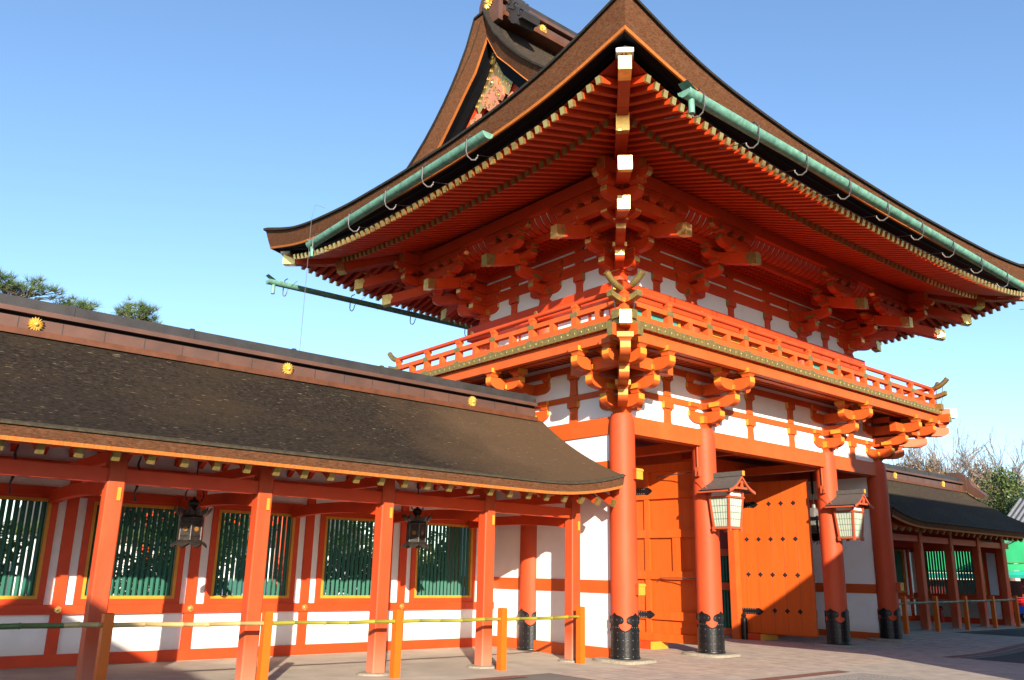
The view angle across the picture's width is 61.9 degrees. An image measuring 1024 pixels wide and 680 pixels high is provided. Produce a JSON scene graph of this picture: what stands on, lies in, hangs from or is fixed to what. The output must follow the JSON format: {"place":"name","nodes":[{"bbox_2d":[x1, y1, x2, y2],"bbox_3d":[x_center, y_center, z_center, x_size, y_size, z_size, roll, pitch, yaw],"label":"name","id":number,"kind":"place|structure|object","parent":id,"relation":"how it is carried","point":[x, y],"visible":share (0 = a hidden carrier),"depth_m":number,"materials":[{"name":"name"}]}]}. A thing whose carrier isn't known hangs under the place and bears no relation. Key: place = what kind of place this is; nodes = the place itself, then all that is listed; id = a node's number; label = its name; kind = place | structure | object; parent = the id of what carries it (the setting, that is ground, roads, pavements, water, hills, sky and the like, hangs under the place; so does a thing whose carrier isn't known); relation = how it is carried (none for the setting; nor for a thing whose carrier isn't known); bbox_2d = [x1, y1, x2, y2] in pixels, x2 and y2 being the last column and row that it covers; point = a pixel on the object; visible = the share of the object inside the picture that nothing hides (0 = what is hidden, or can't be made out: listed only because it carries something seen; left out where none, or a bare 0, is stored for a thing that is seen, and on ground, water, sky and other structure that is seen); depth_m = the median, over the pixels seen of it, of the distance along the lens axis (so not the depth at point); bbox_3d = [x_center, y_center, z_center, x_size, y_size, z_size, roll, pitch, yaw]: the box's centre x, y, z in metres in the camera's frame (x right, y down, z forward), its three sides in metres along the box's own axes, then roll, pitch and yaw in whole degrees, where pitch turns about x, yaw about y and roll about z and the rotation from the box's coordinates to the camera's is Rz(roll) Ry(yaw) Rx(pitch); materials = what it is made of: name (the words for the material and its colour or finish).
{"place":"outdoors","nodes":[
{"label":"outdoors","id":0,"kind":"place"},
{"bbox_2d":[10,501,372,595],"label":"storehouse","id":1,"kind":"structure","parent":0,"point":[152,555],"depth_m":41.42,"materials":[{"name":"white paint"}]},
{"bbox_2d":[161,554,245,580],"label":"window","id":2,"kind":"structure","parent":1,"relation":"in","point":[164,554],"depth_m":43.43,"materials":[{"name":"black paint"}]},
{"bbox_2d":[0,563,1023,679],"bbox_3d":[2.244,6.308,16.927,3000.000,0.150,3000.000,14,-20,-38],"label":"ground","id":3,"kind":"structure","parent":0,"point":[547,676],"depth_m":14.94,"materials":[{"name":"grey stone"}]},
{"bbox_2d":[0,525,28,585],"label":"garden shrub","id":4,"kind":"object","parent":3,"relation":"on","point":[12,552],"visible":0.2,"depth_m":18.04,"materials":[{"name":"green plant"}]},
{"bbox_2d":[0,270,67,303],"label":"pine tree","id":5,"kind":"object","parent":3,"relation":"on","point":[14,289],"visible":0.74,"depth_m":23.68,"materials":[{"name":"green plant"}]},
{"bbox_2d":[2,292,112,595],"bbox_3d":[-12.485,3.221,23.751,3.790,9.433,2.315,14,-20,-38],"label":"pine tree","id":6,"kind":"object","parent":3,"relation":"on","point":[82,304],"visible":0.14,"depth_m":24.44,"materials":[{"name":"green plant"}]},
{"bbox_2d":[112,295,164,548],"bbox_3d":[-11.338,3.409,24.818,3.559,9.678,2.417,14,-20,-38],"label":"pine tree","id":7,"kind":"object","parent":3,"relation":"on","point":[143,309],"visible":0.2,"depth_m":25.56,"materials":[{"name":"green plant"}]},
{"bbox_2d":[113,551,228,594],"bbox_3d":[-9.078,6.510,21.968,3.799,2.372,2.569,14,-20,-38],"label":"garden shrub","id":8,"kind":"object","parent":3,"relation":"on","point":[150,576],"visible":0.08,"depth_m":21.59,"materials":[{"name":"green plant"}]},
{"bbox_2d":[122,507,277,585],"bbox_3d":[-9.835,6.347,26.806,3.932,5.078,5.097,-4,-16,19],"label":"garden tree","id":9,"kind":"object","parent":3,"relation":"on","point":[172,534],"visible":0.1,"depth_m":26.20,"materials":[{"name":"green plant"}]},
{"bbox_2d":[124,510,287,594],"bbox_3d":[-11.047,7.664,32.011,10.100,5.219,0.520,14,-20,-38],"label":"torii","id":10,"kind":"object","parent":3,"relation":"on","point":[274,554],"visible":0.05,"depth_m":33.28,"materials":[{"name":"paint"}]},
{"bbox_2d":[0,293,625,679],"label":"gallery","id":11,"kind":"object","parent":3,"relation":"on","point":[106,419],"visible":0.99,"depth_m":14.88,"materials":[{"name":"paint"}]},
{"bbox_2d":[0,492,58,604],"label":"window","id":12,"kind":"structure","parent":11,"relation":"in","point":[48,514],"depth_m":14.20,"materials":[{"name":"paint"}]},
{"bbox_2d":[72,498,185,604],"bbox_3d":[-6.784,3.805,15.298,1.790,1.778,0.148,14,-20,-38],"label":"window","id":13,"kind":"structure","parent":11,"relation":"in","point":[177,554],"depth_m":15.35,"materials":[{"name":"paint"}]},
{"bbox_2d":[170,461,212,547],"bbox_3d":[-5.225,2.399,14.104,0.620,2.015,0.620,14,-20,-38],"label":"hanging lantern","id":14,"kind":"object","parent":11,"relation":"hanging from","point":[191,525],"visible":0.98,"depth_m":13.79,"materials":[{"name":"brown metal"}]},
{"bbox_2d":[203,506,299,603],"bbox_3d":[-5.063,4.221,16.695,1.800,1.778,0.148,14,-20,-38],"label":"window","id":15,"kind":"structure","parent":11,"relation":"in","point":[293,524],"depth_m":16.58,"materials":[{"name":"paint"}]},
{"bbox_2d":[314,514,393,602],"bbox_3d":[-3.337,4.640,18.096,1.775,1.778,0.148,14,-20,-38],"label":"window","id":16,"kind":"structure","parent":11,"relation":"in","point":[320,584],"depth_m":17.91,"materials":[{"name":"paint"}]},
{"bbox_2d":[401,483,432,548],"bbox_3d":[-1.858,3.151,16.852,0.620,1.885,0.620,14,-20,-38],"label":"hanging lantern","id":17,"kind":"object","parent":11,"relation":"hanging from","point":[416,531],"visible":0.96,"depth_m":16.56,"materials":[{"name":"brown metal"}]},
{"bbox_2d":[409,521,476,601],"bbox_3d":[-1.580,5.065,19.522,1.800,1.778,0.148,14,-20,-38],"label":"window","id":18,"kind":"structure","parent":11,"relation":"in","point":[469,540],"depth_m":19.54,"materials":[{"name":"paint"}]},
{"bbox_2d":[0,647,629,679],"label":"concrete apron","id":19,"kind":"object","parent":3,"relation":"on","point":[441,664],"visible":0.67,"depth_m":14.72,"materials":[{"name":"grey concrete"}]},
{"bbox_2d":[0,606,584,679],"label":"bamboo fence","id":20,"kind":"object","parent":19,"relation":"on","point":[107,625],"visible":1,"depth_m":12.43,"materials":[{"name":"orange paint"}]},
{"bbox_2d":[283,520,373,594],"bbox_3d":[-4.959,7.304,27.250,3.225,4.074,4.396,-9,-18,33],"label":"garden shrub","id":21,"kind":"object","parent":3,"relation":"on","point":[350,560],"visible":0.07,"depth_m":26.93,"materials":[{"name":"green plant"}]},
{"bbox_2d":[418,531,445,594],"bbox_3d":[-2.656,8.213,29.706,4.365,3.577,2.889,14,-20,-38],"label":"garden shrub","id":22,"kind":"object","parent":3,"relation":"on","point":[433,567],"visible":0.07,"depth_m":29.50,"materials":[{"name":"green plant"}]},
{"bbox_2d":[463,675,524,679],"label":"drain strip","id":23,"kind":"object","parent":3,"relation":"on","point":[502,677],"visible":1,"depth_m":13.76,"materials":[{"name":"grey stone"}]},
{"bbox_2d":[263,0,1023,664],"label":"gatehouse","id":24,"kind":"object","parent":3,"relation":"on","point":[641,246],"visible":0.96,"depth_m":20.28,"materials":[{"name":"paint"}]},
{"bbox_2d":[630,307,683,327],"bbox_3d":[3.414,-0.101,20.101,2.150,1.190,0.110,14,-20,-38],"label":"lattice window","id":25,"kind":"structure","parent":24,"relation":"in","point":[653,316],"depth_m":20.22,"materials":[{"name":"paint"}]},
{"bbox_2d":[636,461,697,644],"bbox_3d":[3.723,5.086,20.585,0.234,4.170,2.320,15,-21,-42],"label":"door leaf","id":26,"kind":"structure","parent":24,"relation":"in","point":[667,611],"depth_m":20.51,"materials":[{"name":"paint"}]},
{"bbox_2d":[695,446,755,531],"bbox_3d":[4.776,3.275,19.193,0.980,2.025,1.050,14,-20,-38],"label":"lantern","id":27,"kind":"object","parent":24,"relation":"attached to","point":[728,491],"depth_m":18.92,"materials":[{"name":"paper"}]},
{"bbox_2d":[700,329,789,360],"bbox_3d":[6.273,0.593,22.427,4.550,1.190,0.080,14,-20,-38],"label":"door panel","id":28,"kind":"structure","parent":24,"relation":"in","point":[734,341],"depth_m":22.22,"materials":[{"name":"paint"}]},
{"bbox_2d":[738,479,818,637],"bbox_3d":[7.283,6.058,23.874,2.320,4.170,0.234,-12,-20,40],"label":"door leaf","id":29,"kind":"structure","parent":24,"relation":"in","point":[778,592],"depth_m":23.67,"materials":[{"name":"paint"}]},
{"bbox_2d":[810,471,819,544],"bbox_3d":[8.814,4.883,24.919,0.474,2.152,0.540,14,-20,-38],"label":"box lantern","id":30,"kind":"object","parent":24,"relation":"hanging from","point":[814,519],"visible":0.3,"depth_m":24.61,"materials":[{"name":"metal"}]},
{"bbox_2d":[813,363,844,376],"bbox_3d":[9.137,1.285,24.746,2.149,1.190,0.110,14,-20,-38],"label":"lattice window","id":31,"kind":"structure","parent":24,"relation":"in","point":[816,366],"depth_m":24.89,"materials":[{"name":"paint"}]},
{"bbox_2d":[820,467,873,540],"bbox_3d":[8.818,4.254,22.474,0.980,2.025,1.050,14,-20,-38],"label":"lantern","id":32,"kind":"object","parent":24,"relation":"attached to","point":[848,505],"depth_m":22.20,"materials":[{"name":"paper"}]},
{"bbox_2d":[750,670,848,679],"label":"drain strip","id":33,"kind":"object","parent":3,"relation":"on","point":[803,675],"visible":1,"depth_m":15.05,"materials":[{"name":"grey stone"}]},
{"bbox_2d":[781,672,857,679],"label":"border stone","id":34,"kind":"object","parent":3,"relation":"on","point":[821,676],"visible":1,"depth_m":15.02,"materials":[{"name":"beige stone"}]},
{"bbox_2d":[804,673,924,679],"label":"pebble bed","id":35,"kind":"object","parent":3,"relation":"on","point":[862,676],"visible":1,"depth_m":14.92,"materials":[{"name":"grey gravel"}]},
{"bbox_2d":[719,646,1023,679],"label":"border stone","id":36,"kind":"object","parent":3,"relation":"on","point":[832,669],"visible":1,"depth_m":16.45,"materials":[{"name":"grey stone"}]},
{"bbox_2d":[885,437,967,475],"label":"bare tree","id":37,"kind":"object","parent":3,"relation":"on","point":[932,459],"visible":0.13,"depth_m":71.29,"materials":[{"name":"brown plant"}]},
{"bbox_2d":[895,454,984,499],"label":"evergreen tree","id":38,"kind":"object","parent":3,"relation":"on","point":[929,469],"visible":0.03,"depth_m":71.27,"materials":[{"name":"green plant"}]},
{"bbox_2d":[896,421,987,493],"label":"bare tree","id":39,"kind":"object","parent":3,"relation":"on","point":[960,461],"visible":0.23,"depth_m":73.51,"materials":[{"name":"brown plant"}]},
{"bbox_2d":[884,463,1023,632],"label":"gallery","id":40,"kind":"object","parent":3,"relation":"on","point":[947,514],"visible":0.44,"depth_m":31.17,"materials":[{"name":"paint"}]},
{"bbox_2d":[894,550,907,594],"bbox_3d":[15.104,9.129,33.664,1.510,1.778,0.148,14,-20,-38],"label":"window","id":41,"kind":"structure","parent":40,"relation":"in","point":[899,554],"depth_m":33.92,"materials":[{"name":"paint"}]},
{"bbox_2d":[924,551,990,594],"bbox_3d":[17.238,9.004,33.118,0.145,1.650,2.360,14,-20,-38],"label":"window","id":42,"kind":"structure","parent":40,"relation":"in","point":[984,562],"depth_m":33.12,"materials":[{"name":"paint"}]},
{"bbox_2d":[901,620,1023,636],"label":"concrete apron","id":43,"kind":"object","parent":3,"relation":"on","point":[914,626],"visible":0.33,"depth_m":29.02,"materials":[{"name":"grey concrete"}]},
{"bbox_2d":[899,596,1020,633],"bbox_3d":[14.358,8.839,27.564,10.202,1.090,0.125,14,-20,-39],"label":"bamboo fence","id":44,"kind":"object","parent":43,"relation":"on","point":[936,602],"visible":0.85,"depth_m":27.89,"materials":[{"name":"orange paint"}]},
{"bbox_2d":[927,540,1022,617],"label":"market stall","id":45,"kind":"object","parent":3,"relation":"on","point":[1015,587],"visible":0.06,"depth_m":38.73,"materials":[{"name":"green fabric"}]},
{"bbox_2d":[927,425,1023,509],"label":"bare tree","id":46,"kind":"object","parent":3,"relation":"on","point":[979,474],"visible":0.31,"depth_m":72.06,"materials":[{"name":"brown plant"}]},
{"bbox_2d":[945,643,1023,657],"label":"drain strip","id":47,"kind":"object","parent":3,"relation":"on","point":[1000,649],"visible":1,"depth_m":20.87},
{"bbox_2d":[962,466,1022,508],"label":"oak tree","id":48,"kind":"object","parent":3,"relation":"on","point":[983,481],"visible":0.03,"depth_m":75.43,"materials":[{"name":"green plant"}]},
{"bbox_2d":[966,628,1023,631],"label":"drain strip","id":49,"kind":"object","parent":3,"relation":"on","point":[993,630],"visible":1,"depth_m":27.71,"materials":[{"name":"grey stone"}]},
{"bbox_2d":[976,465,1023,580],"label":"evergreen tree","id":50,"kind":"object","parent":3,"relation":"on","point":[1008,485],"visible":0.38,"depth_m":61.66,"materials":[{"name":"green plant"}]},
{"bbox_2d":[976,651,1023,663],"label":"gravel bed","id":51,"kind":"object","parent":3,"relation":"on","point":[1018,657],"visible":1,"depth_m":19.29,"materials":[{"name":"grey gravel"}]},
{"bbox_2d":[977,630,1023,635],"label":"gravel bed","id":52,"kind":"object","parent":3,"relation":"on","point":[1015,632],"visible":1,"depth_m":26.49,"materials":[{"name":"grey gravel"}]},
{"bbox_2d":[1003,483,1023,541],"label":"evergreen tree","id":53,"kind":"object","parent":3,"relation":"on","point":[1021,494],"visible":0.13,"depth_m":58.79,"materials":[{"name":"green plant"}]},
{"bbox_2d":[1005,539,1023,601],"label":"market stall","id":54,"kind":"object","parent":3,"relation":"on","point":[1015,552],"visible":0.53,"depth_m":35.53,"materials":[{"name":"green fabric"}]},
{"bbox_2d":[1007,498,1023,563],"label":"tiled house","id":55,"kind":"structure","parent":3,"relation":"on","point":[1016,512],"depth_m":48.50,"materials":[{"name":"grey tile"}]},
{"bbox_2d":[1012,597,1023,620],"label":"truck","id":56,"kind":"object","parent":3,"relation":"on","point":[1021,607],"visible":0.45,"depth_m":34.12,"materials":[{"name":"metal"}]},
{"bbox_2d":[0,0,1023,580],"label":"sky","id":57,"kind":"structure","parent":0,"point":[148,148],"materials":[{"name":"blue"}]},
{"bbox_2d":[552,667,724,679],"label":"stone paving","id":58,"kind":"structure","parent":0,"point":[629,673],"depth_m":14.67,"materials":[{"name":"beige stone"}]},
{"bbox_2d":[492,635,1011,678],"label":"stone paving","id":59,"kind":"structure","parent":0,"point":[784,654],"depth_m":19.19,"materials":[{"name":"grey stone"}]},
{"bbox_2d":[840,658,1023,679],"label":"central path","id":60,"kind":"structure","parent":0,"point":[958,669],"depth_m":16.45,"materials":[{"name":"stone"}]},
{"bbox_2d":[939,606,944,622],"bbox_3d":[16.488,10.527,32.733,0.203,0.600,0.202,14,-20,-38],"label":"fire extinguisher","id":61,"kind":"object","parent":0,"point":[941,613],"visible":0.9,"depth_m":32.67,"materials":[{"name":"red metal"}]},
{"bbox_2d":[903,632,1023,644],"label":"stone paving","id":62,"kind":"structure","parent":0,"point":[984,638],"depth_m":24.04,"materials":[{"name":"grey stone"}]}
]}

